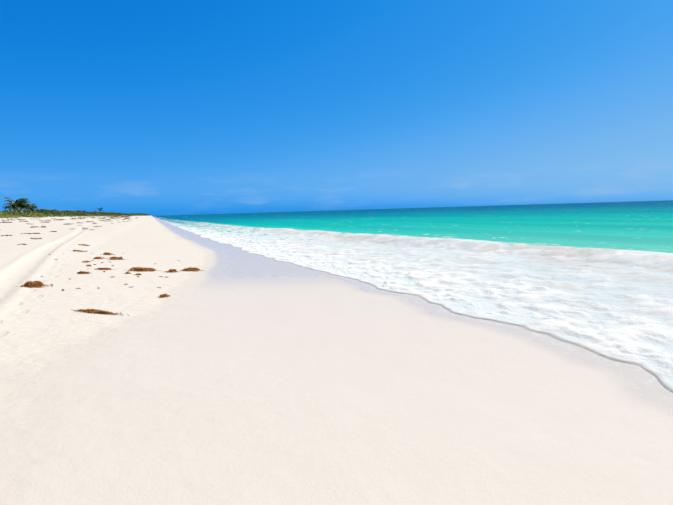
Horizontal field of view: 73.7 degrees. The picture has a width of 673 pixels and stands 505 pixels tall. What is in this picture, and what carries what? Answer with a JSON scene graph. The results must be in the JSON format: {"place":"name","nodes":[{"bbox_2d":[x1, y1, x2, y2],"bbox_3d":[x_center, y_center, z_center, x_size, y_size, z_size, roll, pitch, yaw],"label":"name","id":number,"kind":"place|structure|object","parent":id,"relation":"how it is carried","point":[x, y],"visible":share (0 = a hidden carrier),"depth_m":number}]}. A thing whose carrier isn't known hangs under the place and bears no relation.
{"place":"outdoors","nodes":[
{"label":"outdoors","id":0,"kind":"place"},
{"bbox_2d":[0,213,672,504],"bbox_3d":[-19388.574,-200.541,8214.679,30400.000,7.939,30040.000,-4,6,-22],"label":"beach ground","id":1,"kind":"structure","parent":0,"point":[229,375],"depth_m":4.00},
{"bbox_2d":[17,280,52,287],"bbox_3d":[-6.218,0.659,9.262,0.656,0.178,0.453,-4,6,-22],"label":"seaweed","id":2,"kind":"object","parent":1,"relation":"on","point":[32,284],"visible":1,"depth_m":9.20},
{"bbox_2d":[2,197,102,213],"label":"palms","id":3,"kind":"object","parent":1,"relation":"on","point":[16,205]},
{"bbox_2d":[0,210,130,218],"bbox_3d":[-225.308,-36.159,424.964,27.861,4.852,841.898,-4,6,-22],"label":"dune grass","id":4,"kind":"structure","parent":1,"relation":"on","point":[9,214],"depth_m":162.48},
{"bbox_2d":[0,209,149,215],"bbox_3d":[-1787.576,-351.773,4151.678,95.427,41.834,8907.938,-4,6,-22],"label":"dune scrub","id":5,"kind":"object","parent":1,"relation":"on","point":[65,212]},
{"bbox_2d":[77,271,91,273],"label":"seaweed","id":6,"kind":"object","parent":1,"relation":"on","point":[83,272],"visible":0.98,"depth_m":11.43},
{"bbox_2d":[0,216,179,290],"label":"debris","id":7,"kind":"object","parent":1,"relation":"on","point":[112,217],"visible":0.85,"depth_m":70.66},
{"bbox_2d":[71,308,128,315],"bbox_3d":[-3.672,0.922,6.968,1.053,0.114,0.149,0,6,13],"label":"seaweed","id":8,"kind":"object","parent":1,"relation":"on","point":[95,311],"visible":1,"depth_m":6.95},
{"bbox_2d":[87,268,116,269],"bbox_3d":[-6.484,0.459,12.386,0.769,0.112,0.263,-2,5,-6],"label":"seaweed","id":9,"kind":"object","parent":1,"relation":"on","point":[104,269],"visible":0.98,"depth_m":12.38},
{"bbox_2d":[107,257,122,259],"bbox_3d":[-7.483,0.199,15.331,0.614,0.155,0.409,-4,6,-22],"label":"seaweed","id":10,"kind":"object","parent":1,"relation":"on","point":[116,258],"visible":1,"depth_m":15.26},
{"bbox_2d":[128,267,162,271],"bbox_3d":[-5.313,0.468,12.362,1.005,0.162,0.558,-4,6,-22],"label":"seaweed","id":11,"kind":"object","parent":1,"relation":"on","point":[138,269],"visible":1,"depth_m":12.34},
{"bbox_2d":[157,293,169,297],"bbox_3d":[-3.274,0.818,8.511,0.206,0.087,0.250,2,7,37],"label":"seaweed","id":12,"kind":"object","parent":1,"relation":"on","point":[163,295],"visible":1,"depth_m":8.47},
{"bbox_2d":[164,269,178,272],"bbox_3d":[-4.548,0.502,12.277,0.477,0.120,0.335,-5,6,-32],"label":"seaweed","id":13,"kind":"object","parent":1,"relation":"on","point":[172,270],"visible":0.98,"depth_m":12.27},
{"bbox_2d":[180,266,203,271],"bbox_3d":[-4.129,0.470,12.710,0.850,0.166,0.430,-2,5,-6],"label":"seaweed","id":14,"kind":"object","parent":1,"relation":"on","point":[189,269],"visible":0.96,"depth_m":12.67},
{"bbox_2d":[0,0,672,215],"label":"sky","id":15,"kind":"structure","parent":0,"point":[151,107]},
{"bbox_2d":[153,200,672,392],"bbox_3d":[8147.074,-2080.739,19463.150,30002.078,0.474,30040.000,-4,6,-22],"label":"sea water","id":16,"kind":"structure","parent":0,"point":[596,278],"depth_m":15.32}
]}

